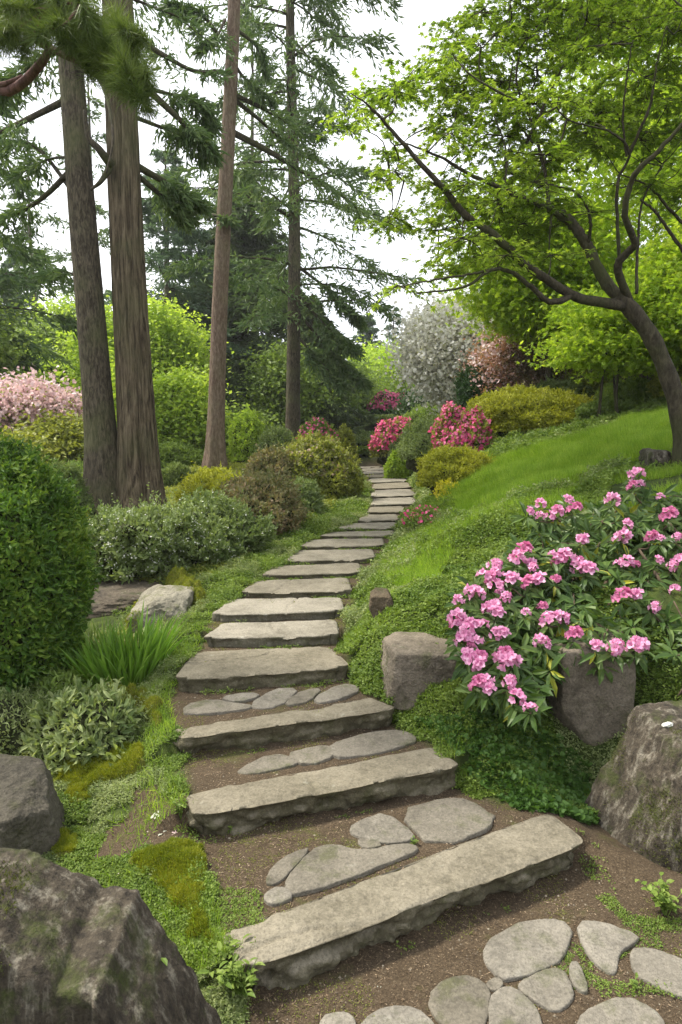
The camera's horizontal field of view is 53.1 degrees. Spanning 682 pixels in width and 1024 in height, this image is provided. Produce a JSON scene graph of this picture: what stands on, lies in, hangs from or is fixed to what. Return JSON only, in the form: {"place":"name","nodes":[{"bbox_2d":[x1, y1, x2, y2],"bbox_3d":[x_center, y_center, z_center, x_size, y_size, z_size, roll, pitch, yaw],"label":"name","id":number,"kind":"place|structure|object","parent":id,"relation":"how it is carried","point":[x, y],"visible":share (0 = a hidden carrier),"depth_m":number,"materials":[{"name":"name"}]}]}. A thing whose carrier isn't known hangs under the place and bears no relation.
{"place":"outdoors","nodes":[
{"label":"outdoors","id":0,"kind":"place"},
{"bbox_2d":[0,0,681,390],"label":"sky","id":1,"kind":"structure","parent":0,"point":[46,128],"materials":[{"name":"white"}]},
{"bbox_2d":[8,421,681,1023],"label":"ground","id":2,"kind":"structure","parent":0,"point":[622,861],"depth_m":2.75,"materials":[{"name":"soil"}]},
{"bbox_2d":[0,294,38,379],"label":"background tree","id":3,"kind":"object","parent":2,"relation":"on","point":[5,350],"visible":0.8,"depth_m":15.89,"materials":[{"name":"green plant"}]},
{"bbox_2d":[0,682,48,755],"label":"shrub","id":4,"kind":"object","parent":2,"relation":"on","point":[13,713],"visible":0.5,"depth_m":3.62,"materials":[{"name":"green plant"}]},
{"bbox_2d":[0,753,65,856],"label":"boulder","id":5,"kind":"object","parent":2,"relation":"on","point":[32,813],"visible":0.72,"depth_m":2.86,"materials":[{"name":"stone"}]},
{"bbox_2d":[0,115,68,318],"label":"background conifer","id":6,"kind":"object","parent":2,"relation":"on","point":[26,132],"visible":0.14,"depth_m":36.51,"materials":[{"name":"green plant"}]},
{"bbox_2d":[0,48,78,383],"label":"background conifer","id":7,"kind":"object","parent":2,"relation":"on","point":[21,280],"visible":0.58,"depth_m":17.82,"materials":[{"name":"green plant"}]},
{"bbox_2d":[0,362,82,435],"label":"flowering tree","id":8,"kind":"object","parent":2,"relation":"on","point":[32,397],"visible":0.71,"depth_m":13.64,"materials":[{"name":"pink plant"}]},
{"bbox_2d":[0,408,83,461],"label":"bush","id":9,"kind":"object","parent":2,"relation":"on","point":[68,428],"visible":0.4,"depth_m":12.94,"materials":[{"name":"green plant"}]},
{"bbox_2d":[0,423,83,464],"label":"background tree","id":10,"kind":"object","parent":2,"relation":"on","point":[26,433],"visible":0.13,"depth_m":12.32,"materials":[{"name":"green plant"}]},
{"bbox_2d":[4,308,79,386],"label":"background tree","id":11,"kind":"object","parent":2,"relation":"on","point":[40,331],"visible":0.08,"depth_m":26.41,"materials":[{"name":"green plant"}]},
{"bbox_2d":[0,423,108,700],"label":"evergreen bush","id":12,"kind":"object","parent":2,"relation":"on","point":[47,572],"visible":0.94,"depth_m":3.92,"materials":[{"name":"green plant"}]},
{"bbox_2d":[21,663,97,707],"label":"variegated plant","id":13,"kind":"object","parent":2,"relation":"on","point":[57,681],"visible":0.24,"depth_m":3.93,"materials":[{"name":"green plant"}]},
{"bbox_2d":[27,79,111,316],"bbox_3d":[-11.907,-12.639,32.615,5.664,19.007,4.742,1,6,12],"label":"background conifer","id":14,"kind":"object","parent":2,"relation":"on","point":[100,212],"visible":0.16,"depth_m":32.03,"materials":[{"name":"green plant"}]},
{"bbox_2d":[48,457,97,519],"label":"shrub","id":15,"kind":"object","parent":2,"relation":"on","point":[73,470],"visible":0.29,"depth_m":8.44,"materials":[{"name":"green plant"}]},
{"bbox_2d":[34,295,116,416],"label":"background tree","id":16,"kind":"object","parent":2,"relation":"on","point":[70,342],"visible":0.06,"depth_m":22.91,"materials":[{"name":"green plant"}]},
{"bbox_2d":[16,675,150,781],"bbox_3d":[-1.315,1.110,3.566,0.738,0.528,0.650,0,6,0],"label":"variegated plant","id":17,"kind":"object","parent":2,"relation":"on","point":[84,724],"visible":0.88,"depth_m":3.47,"materials":[{"name":"green plant"}]},
{"bbox_2d":[0,0,168,131],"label":"pine tree","id":18,"kind":"object","parent":2,"relation":"on","point":[105,50],"visible":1,"depth_m":3.66,"materials":[{"name":"plant"}]},
{"bbox_2d":[52,740,145,806],"bbox_3d":[-1.219,1.249,3.350,0.564,0.238,0.478,0,6,0],"label":"moss cushion","id":19,"kind":"object","parent":2,"relation":"on","point":[80,776],"visible":0.61,"depth_m":3.29,"materials":[{"name":"plant"}]},
{"bbox_2d":[0,848,221,1023],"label":"boulder","id":20,"kind":"object","parent":2,"relation":"on","point":[78,948],"visible":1,"depth_m":1.65,"materials":[{"name":"stone"}]},
{"bbox_2d":[0,0,241,520],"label":"fir tree","id":21,"kind":"object","parent":2,"relation":"on","point":[99,421],"visible":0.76,"depth_m":8.73,"materials":[{"name":"brown plant"}]},
{"bbox_2d":[81,578,162,617],"bbox_3d":[-1.864,0.732,5.853,0.732,0.210,0.800,0,6,0],"label":"boulder","id":22,"kind":"object","parent":2,"relation":"on","point":[108,597],"visible":0.43,"depth_m":5.62,"materials":[{"name":"stone"}]},
{"bbox_2d":[56,601,189,685],"bbox_3d":[-1.340,0.874,4.263,0.829,0.518,0.743,-2,6,-21],"label":"iris clump","id":23,"kind":"object","parent":2,"relation":"on","point":[113,656],"visible":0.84,"depth_m":4.16,"materials":[{"name":"plant"}]},
{"bbox_2d":[98,679,163,725],"bbox_3d":[-1.275,1.101,3.912,0.746,0.290,0.834,0,6,0],"label":"moss cushion","id":24,"kind":"object","parent":2,"relation":"on","point":[156,701],"visible":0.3,"depth_m":3.69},
{"bbox_2d":[83,0,234,508],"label":"fir tree","id":25,"kind":"object","parent":2,"relation":"on","point":[138,466],"visible":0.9,"depth_m":8.69,"materials":[{"name":"brown plant"}]},
{"bbox_2d":[124,584,195,634],"bbox_3d":[-1.384,0.773,5.246,0.498,0.364,0.455,0,6,0],"label":"boulder","id":26,"kind":"object","parent":2,"relation":"on","point":[160,599],"visible":0.69,"depth_m":5.15,"materials":[{"name":"stone"}]},
{"bbox_2d":[81,482,242,584],"bbox_3d":[-1.880,0.191,6.711,1.849,1.004,1.955,0,6,0],"label":"cotoneaster shrub","id":27,"kind":"object","parent":2,"relation":"on","point":[142,541],"visible":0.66,"depth_m":6.07,"materials":[{"name":"green plant"}]},
{"bbox_2d":[73,143,258,385],"bbox_3d":[-6.485,-8.142,26.042,7.158,11.561,7.186,-5,7,-40],"label":"spruce tree","id":28,"kind":"object","parent":2,"relation":"on","point":[158,256],"visible":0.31,"depth_m":26.01,"materials":[{"name":"green plant"}]},
{"bbox_2d":[107,287,233,424],"bbox_3d":[-5.762,-4.337,21.669,4.841,5.303,4.686,0,6,0],"label":"background tree","id":29,"kind":"object","parent":2,"relation":"on","point":[170,340],"visible":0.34,"depth_m":20.90,"materials":[{"name":"green plant"}]},
{"bbox_2d":[129,836,217,947],"bbox_3d":[-0.616,1.423,2.504,0.480,0.232,0.587,0,6,0],"label":"moss cushion","id":30,"kind":"object","parent":2,"relation":"on","point":[164,858],"visible":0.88,"depth_m":2.58,"materials":[{"name":"plant"}]},
{"bbox_2d":[113,353,244,454],"bbox_3d":[-4.248,-2.584,17.750,3.736,3.021,3.770,0,6,0],"label":"bush","id":31,"kind":"object","parent":2,"relation":"on","point":[181,403],"visible":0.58,"depth_m":17.22,"materials":[{"name":"green plant"}]},
{"bbox_2d":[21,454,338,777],"bbox_3d":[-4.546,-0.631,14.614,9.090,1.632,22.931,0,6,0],"label":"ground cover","id":32,"kind":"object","parent":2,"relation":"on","point":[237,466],"visible":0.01,"depth_m":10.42,"materials":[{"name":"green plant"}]},
{"bbox_2d":[158,438,203,468],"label":"shrub","id":33,"kind":"object","parent":2,"relation":"on","point":[176,452],"visible":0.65,"depth_m":14.48,"materials":[{"name":"green plant"}]},
{"bbox_2d":[5,467,376,1023],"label":"ground cover","id":34,"kind":"object","parent":2,"relation":"on","point":[91,842],"visible":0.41,"depth_m":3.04,"materials":[{"name":"green plant"}]},
{"bbox_2d":[173,461,240,506],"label":"shrub","id":35,"kind":"object","parent":2,"relation":"on","point":[206,477],"visible":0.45,"depth_m":9.37,"materials":[{"name":"yellow plant"}]},
{"bbox_2d":[183,699,251,715],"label":"paving stone","id":36,"kind":"object","parent":2,"relation":"on","point":[209,707],"visible":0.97,"depth_m":3.65,"materials":[{"name":"stone"}]},
{"bbox_2d":[163,481,280,564],"bbox_3d":[-1.337,0.137,7.036,1.453,0.888,1.778,0,6,0],"label":"cotoneaster shrub","id":37,"kind":"object","parent":2,"relation":"on","point":[220,510],"visible":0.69,"depth_m":6.83,"materials":[{"name":"green plant"}]},
{"bbox_2d":[196,934,265,997],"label":"weed","id":38,"kind":"object","parent":2,"relation":"on","point":[238,981],"visible":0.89,"depth_m":2.12,"materials":[{"name":"green plant"}]},
{"bbox_2d":[175,0,315,335],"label":"background conifer","id":39,"kind":"object","parent":2,"relation":"on","point":[237,144],"visible":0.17,"depth_m":31.82,"materials":[{"name":"green plant"}]},
{"bbox_2d":[227,403,265,462],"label":"shrub","id":40,"kind":"object","parent":2,"relation":"on","point":[247,426],"visible":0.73,"depth_m":16.63,"materials":[{"name":"green plant"}]},
{"bbox_2d":[143,0,377,467],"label":"fir tree","id":41,"kind":"object","parent":2,"relation":"on","point":[214,455],"visible":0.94,"depth_m":13.54,"materials":[{"name":"brown plant"}]},
{"bbox_2d":[176,646,347,692],"bbox_3d":[-0.487,0.980,4.222,1.023,0.144,0.523,-1,6,-11],"label":"stone step","id":42,"kind":"object","parent":2,"relation":"on","point":[241,669],"visible":0.86,"depth_m":4.07,"materials":[{"name":"stone"}]},
{"bbox_2d":[213,460,312,534],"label":"shrub","id":43,"kind":"object","parent":2,"relation":"on","point":[266,492],"visible":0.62,"depth_m":7.99,"materials":[{"name":"brown plant"}]},
{"bbox_2d":[170,169,360,415],"bbox_3d":[-3.922,-7.894,29.459,9.635,13.126,9.676,0,6,0],"label":"spruce tree","id":44,"kind":"object","parent":2,"relation":"on","point":[243,243],"visible":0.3,"depth_m":27.94,"materials":[{"name":"green plant"}]},
{"bbox_2d":[237,754,297,774],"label":"paving stone","id":45,"kind":"object","parent":2,"relation":"on","point":[268,764],"visible":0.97,"depth_m":3.22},
{"bbox_2d":[240,443,299,480],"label":"shrub","id":46,"kind":"object","parent":2,"relation":"on","point":[274,456],"visible":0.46,"depth_m":10.98,"materials":[{"name":"green plant"}]},
{"bbox_2d":[204,619,338,647],"bbox_3d":[-0.469,0.859,4.723,0.914,0.126,0.428,-1,6,-5],"label":"stone step","id":47,"kind":"object","parent":2,"relation":"on","point":[271,634],"visible":0.79,"depth_m":4.58,"materials":[{"name":"stone"}]},
{"bbox_2d":[212,597,343,622],"bbox_3d":[-0.458,0.758,5.186,0.969,0.115,0.561,0,6,0],"label":"stone step","id":48,"kind":"object","parent":2,"relation":"on","point":[264,610],"visible":0.79,"depth_m":5.03,"materials":[{"name":"stone"}]},
{"bbox_2d":[173,698,393,753],"bbox_3d":[-0.283,1.138,3.568,1.165,0.162,0.229,-2,6,-18],"label":"stone step","id":49,"kind":"object","parent":2,"relation":"on","point":[337,719],"visible":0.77,"depth_m":3.50,"materials":[{"name":"stone"}]},
{"bbox_2d":[226,329,347,430],"bbox_3d":[-2.093,-4.309,24.705,4.694,4.560,4.391,0,6,0],"label":"background tree","id":50,"kind":"object","parent":2,"relation":"on","point":[272,371],"visible":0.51,"depth_m":24.09,"materials":[{"name":"green plant"}]},
{"bbox_2d":[266,848,308,885],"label":"paving stone","id":51,"kind":"object","parent":2,"relation":"on","point":[282,869],"visible":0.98,"depth_m":2.62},
{"bbox_2d":[143,0,436,438],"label":"fir tree","id":52,"kind":"object","parent":2,"relation":"on","point":[326,360],"visible":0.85,"depth_m":18.95,"materials":[{"name":"green plant"}]},
{"bbox_2d":[242,577,351,597],"bbox_3d":[-0.353,0.656,5.748,0.896,0.105,0.613,0,6,0],"label":"stone step","id":53,"kind":"object","parent":2,"relation":"on","point":[298,588],"visible":0.71,"depth_m":5.58,"materials":[{"name":"stone"}]},
{"bbox_2d":[281,475,326,513],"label":"shrub","id":54,"kind":"object","parent":2,"relation":"on","point":[312,496],"visible":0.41,"depth_m":9.35,"materials":[{"name":"green plant"}]},
{"bbox_2d":[289,745,332,765],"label":"paving stone","id":55,"kind":"object","parent":2,"relation":"on","point":[315,755],"visible":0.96,"depth_m":3.31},
{"bbox_2d":[262,563,360,579],"bbox_3d":[-0.257,0.566,6.275,0.955,0.099,0.495,-1,6,-11],"label":"stone step","id":56,"kind":"object","parent":2,"relation":"on","point":[337,570],"visible":0.73,"depth_m":6.13,"materials":[{"name":"stone"}]},
{"bbox_2d":[81,494,558,977],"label":"edge grass","id":57,"kind":"structure","parent":2,"relation":"on","point":[170,786],"depth_m":3.06,"materials":[{"name":"plant"}]},
{"bbox_2d":[186,748,457,835],"bbox_3d":[-0.063,1.289,3.100,1.265,0.175,0.257,-2,6,-22],"label":"stone step","id":58,"kind":"object","parent":2,"relation":"on","point":[246,807],"visible":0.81,"depth_m":3.04,"materials":[{"name":"stone"}]},
{"bbox_2d":[265,293,379,435],"bbox_3d":[-1.248,-5.133,26.415,4.348,6.569,4.915,3,6,24],"label":"spruce tree","id":59,"kind":"object","parent":2,"relation":"on","point":[348,420],"visible":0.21,"depth_m":26.01,"materials":[{"name":"green plant"}]},
{"bbox_2d":[279,427,373,498],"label":"azalea bush","id":60,"kind":"object","parent":2,"relation":"on","point":[328,463],"visible":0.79,"depth_m":11.08,"materials":[{"name":"green plant"}]},
{"bbox_2d":[285,549,375,564],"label":"stone step","id":61,"kind":"object","parent":2,"relation":"on","point":[314,557],"visible":0.7,"depth_m":6.73,"materials":[{"name":"stone"}]},
{"bbox_2d":[301,538,384,549],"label":"stone step","id":62,"kind":"object","parent":2,"relation":"on","point":[325,544],"visible":0.68,"depth_m":7.35,"materials":[{"name":"stone"}]},
{"bbox_2d":[285,843,418,896],"bbox_3d":[0.020,1.387,2.691,0.580,0.066,0.235,-3,7,-29],"label":"paving stone","id":63,"kind":"object","parent":2,"relation":"on","point":[321,868],"visible":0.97,"depth_m":2.64,"materials":[{"name":"stone"}]},
{"bbox_2d":[341,353,399,413],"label":"background tree","id":64,"kind":"object","parent":2,"relation":"on","point":[361,400],"visible":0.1,"depth_m":32.64,"materials":[{"name":"green plant"}]},
{"bbox_2d":[330,730,415,759],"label":"paving stone","id":65,"kind":"object","parent":2,"relation":"on","point":[373,743],"visible":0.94,"depth_m":3.44,"materials":[{"name":"stone"}]},
{"bbox_2d":[350,813,413,844],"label":"paving stone","id":66,"kind":"object","parent":2,"relation":"on","point":[382,829],"visible":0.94,"depth_m":2.87,"materials":[{"name":"stone"}]},
{"bbox_2d":[354,338,418,398],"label":"background tree","id":67,"kind":"object","parent":2,"relation":"on","point":[382,355],"visible":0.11,"depth_m":36.32,"materials":[{"name":"green plant"}]},
{"bbox_2d":[158,526,615,1018],"bbox_3d":[0.025,0.835,5.223,2.157,0.803,6.603,0,6,0],"label":"ground cover","id":68,"kind":"object","parent":2,"relation":"on","point":[320,683],"visible":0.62,"depth_m":3.99,"materials":[{"name":"green plant"}]},
{"bbox_2d":[368,413,413,465],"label":"azalea bush","id":69,"kind":"object","parent":2,"relation":"on","point":[387,431],"visible":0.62,"depth_m":22.96,"materials":[{"name":"pink plant"}]},
{"bbox_2d":[361,1005,433,1023],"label":"paving stone","id":70,"kind":"object","parent":2,"relation":"on","point":[395,1014],"visible":1,"depth_m":2.08,"materials":[{"name":"stone"}]},
{"bbox_2d":[223,814,582,992],"bbox_3d":[0.299,1.465,2.561,1.541,0.193,0.262,-3,7,-28],"label":"stone step","id":71,"kind":"object","parent":2,"relation":"on","point":[301,945],"visible":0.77,"depth_m":2.46,"materials":[{"name":"stone"}]},
{"bbox_2d":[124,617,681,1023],"bbox_3d":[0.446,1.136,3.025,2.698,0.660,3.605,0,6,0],"label":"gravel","id":72,"kind":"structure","parent":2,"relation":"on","point":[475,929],"depth_m":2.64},
{"bbox_2d":[394,412,440,472],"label":"mound shrub","id":73,"kind":"object","parent":2,"relation":"on","point":[415,440],"visible":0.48,"depth_m":13.04,"materials":[{"name":"green plant"}]},
{"bbox_2d":[380,631,463,710],"bbox_3d":[0.468,0.900,3.910,0.516,0.327,0.440,0,6,0],"label":"boulder","id":74,"kind":"object","parent":2,"relation":"on","point":[413,663],"visible":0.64,"depth_m":3.73,"materials":[{"name":"stone"}]},
{"bbox_2d":[372,278,508,414],"bbox_3d":[3.301,-4.138,18.651,4.862,4.564,4.476,0,6,0],"label":"flowering tree","id":75,"kind":"object","parent":2,"relation":"on","point":[428,345],"visible":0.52,"depth_m":17.80,"materials":[{"name":"beige plant"}]},
{"bbox_2d":[212,886,681,999],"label":"ground cover","id":76,"kind":"object","parent":2,"relation":"on","point":[590,964],"visible":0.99,"depth_m":2.41,"materials":[{"name":"green plant"}]},
{"bbox_2d":[404,797,494,844],"bbox_3d":[0.473,1.358,2.972,0.382,0.067,0.320,-3,6,-26],"label":"paving stone","id":77,"kind":"object","parent":2,"relation":"on","point":[453,821],"visible":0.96,"depth_m":2.94,"materials":[{"name":"stone"}]},
{"bbox_2d":[415,442,496,493],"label":"mound shrub","id":78,"kind":"object","parent":2,"relation":"on","point":[444,463],"visible":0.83,"depth_m":8.65,"materials":[{"name":"yellow plant"}]},
{"bbox_2d":[428,975,490,1023],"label":"paving stone","id":79,"kind":"object","parent":2,"relation":"on","point":[463,999],"visible":0.99,"depth_m":2.13,"materials":[{"name":"stone"}]},
{"bbox_2d":[428,401,497,450],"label":"azalea bush","id":80,"kind":"object","parent":2,"relation":"on","point":[456,425],"visible":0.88,"depth_m":10.27,"materials":[{"name":"pink plant"}]},
{"bbox_2d":[450,361,504,409],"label":"shrub","id":81,"kind":"object","parent":2,"relation":"on","point":[464,394],"visible":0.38,"depth_m":14.51,"materials":[{"name":"green plant"}]},
{"bbox_2d":[314,0,681,465],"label":"maple tree","id":82,"kind":"object","parent":2,"relation":"on","point":[590,111],"visible":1,"depth_m":5.90,"materials":[{"name":"green plant"}]},
{"bbox_2d":[440,320,573,397],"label":"flowering tree","id":83,"kind":"object","parent":2,"relation":"on","point":[491,356],"visible":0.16,"depth_m":14.22,"materials":[{"name":"pink plant"}]},
{"bbox_2d":[414,707,600,825],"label":"shade plants","id":84,"kind":"object","parent":2,"relation":"on","point":[532,799],"visible":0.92,"depth_m":3.34,"materials":[{"name":"green plant"}]},
{"bbox_2d":[334,395,681,816],"bbox_3d":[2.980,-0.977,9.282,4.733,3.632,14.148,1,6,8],"label":"ground cover","id":85,"kind":"object","parent":2,"relation":"on","point":[444,582],"visible":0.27,"depth_m":4.31,"materials":[{"name":"green plant"}]},
{"bbox_2d":[488,986,541,1023],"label":"paving stone","id":86,"kind":"object","parent":2,"relation":"on","point":[509,1005],"visible":1,"depth_m":2.10,"materials":[{"name":"stone"}]},
{"bbox_2d":[372,423,681,593],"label":"meadow grass","id":87,"kind":"structure","parent":2,"relation":"on","point":[651,475],"depth_m":5.70,"materials":[{"name":"plant"}]},
{"bbox_2d":[483,919,572,982],"bbox_3d":[0.660,1.536,2.384,0.393,0.066,0.209,-3,7,-28],"label":"paving stone","id":88,"kind":"object","parent":2,"relation":"on","point":[520,950],"visible":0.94,"depth_m":2.36,"materials":[{"name":"stone"}]},
{"bbox_2d":[466,381,596,435],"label":"mound shrub","id":89,"kind":"object","parent":2,"relation":"on","point":[514,408],"visible":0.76,"depth_m":10.64,"materials":[{"name":"green plant"}]},
{"bbox_2d":[409,161,667,380],"bbox_3d":[3.614,-4.053,12.629,4.734,4.365,4.737,0,6,0],"label":"maple tree","id":90,"kind":"object","parent":2,"relation":"on","point":[505,304],"visible":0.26,"depth_m":12.23,"materials":[{"name":"green plant"}]},
{"bbox_2d":[518,968,573,1012],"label":"paving stone","id":91,"kind":"object","parent":2,"relation":"on","point":[550,990],"visible":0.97,"depth_m":2.18,"materials":[{"name":"stone"}]},
{"bbox_2d":[438,404,672,513],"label":"lawn grass","id":92,"kind":"structure","parent":2,"relation":"on","point":[632,435],"depth_m":7.32,"materials":[{"name":"plant"}]},
{"bbox_2d":[485,329,628,392],"bbox_3d":[4.606,-3.397,13.723,3.345,2.115,3.048,0,6,0],"label":"shrub thicket","id":93,"kind":"object","parent":2,"relation":"on","point":[537,374],"visible":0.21,"depth_m":13.44,"materials":[{"name":"green plant"}]},
{"bbox_2d":[445,375,677,526],"bbox_3d":[7.521,-3.995,22.701,13.206,4.983,34.209,0,6,0],"label":"ground cover","id":94,"kind":"object","parent":2,"relation":"on","point":[650,403],"visible":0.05,"depth_m":9.33,"materials":[{"name":"green plant"}]},
{"bbox_2d":[443,467,681,732],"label":"rhododendron bush","id":95,"kind":"object","parent":2,"relation":"on","point":[500,668],"visible":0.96,"depth_m":3.84,"materials":[{"name":"pink plant"}]},
{"bbox_2d":[486,46,681,379],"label":"maple tree","id":96,"kind":"object","parent":2,"relation":"on","point":[606,227],"visible":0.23,"depth_m":10.13,"materials":[{"name":"green plant"}]},
{"bbox_2d":[491,0,681,223],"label":"maple tree","id":97,"kind":"object","parent":2,"relation":"on","point":[584,80],"visible":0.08,"depth_m":13.02,"materials":[{"name":"green plant"}]},
{"bbox_2d":[543,627,635,745],"bbox_3d":[1.344,0.988,3.717,0.480,0.670,0.340,0,6,0],"label":"boulder","id":98,"kind":"object","parent":2,"relation":"on","point":[589,709],"visible":0.51,"depth_m":3.56,"materials":[{"name":"stone"}]},
{"bbox_2d":[512,282,681,416],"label":"maple tree","id":99,"kind":"object","parent":2,"relation":"on","point":[577,348],"visible":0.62,"depth_m":9.52,"materials":[{"name":"green plant"}]},
{"bbox_2d":[574,398,639,417],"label":"shrub","id":100,"kind":"object","parent":2,"relation":"on","point":[589,409],"visible":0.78,"depth_m":10.17,"materials":[{"name":"green plant"}]},
{"bbox_2d":[577,920,639,974],"bbox_3d":[0.913,1.534,2.401,0.185,0.067,0.244,5,8,43],"label":"paving stone","id":101,"kind":"object","parent":2,"relation":"on","point":[605,946],"visible":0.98,"depth_m":2.39,"materials":[{"name":"stone"}]},
{"bbox_2d":[558,218,681,377],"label":"maple tree","id":102,"kind":"object","parent":2,"relation":"on","point":[656,277],"visible":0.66,"depth_m":8.88,"materials":[{"name":"green plant"}]},
{"bbox_2d":[577,997,664,1023],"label":"paving stone","id":103,"kind":"object","parent":2,"relation":"on","point":[621,1010],"visible":1,"depth_m":2.09,"materials":[{"name":"stone"}]},
{"bbox_2d":[592,376,655,400],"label":"shrub","id":104,"kind":"object","parent":2,"relation":"on","point":[629,388],"visible":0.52,"depth_m":10.71,"materials":[{"name":"green plant"}]},
{"bbox_2d":[584,700,681,873],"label":"boulder","id":105,"kind":"object","parent":2,"relation":"on","point":[634,798],"visible":0.91,"depth_m":3.00,"materials":[{"name":"stone"}]},
{"bbox_2d":[630,947,681,999],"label":"paving stone","id":106,"kind":"object","parent":2,"relation":"on","point":[651,965],"visible":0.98,"depth_m":2.27,"materials":[{"name":"stone"}]},
{"bbox_2d":[635,872,681,915],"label":"weed","id":107,"kind":"object","parent":2,"relation":"on","point":[662,899],"visible":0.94,"depth_m":2.54,"materials":[{"name":"green plant"}]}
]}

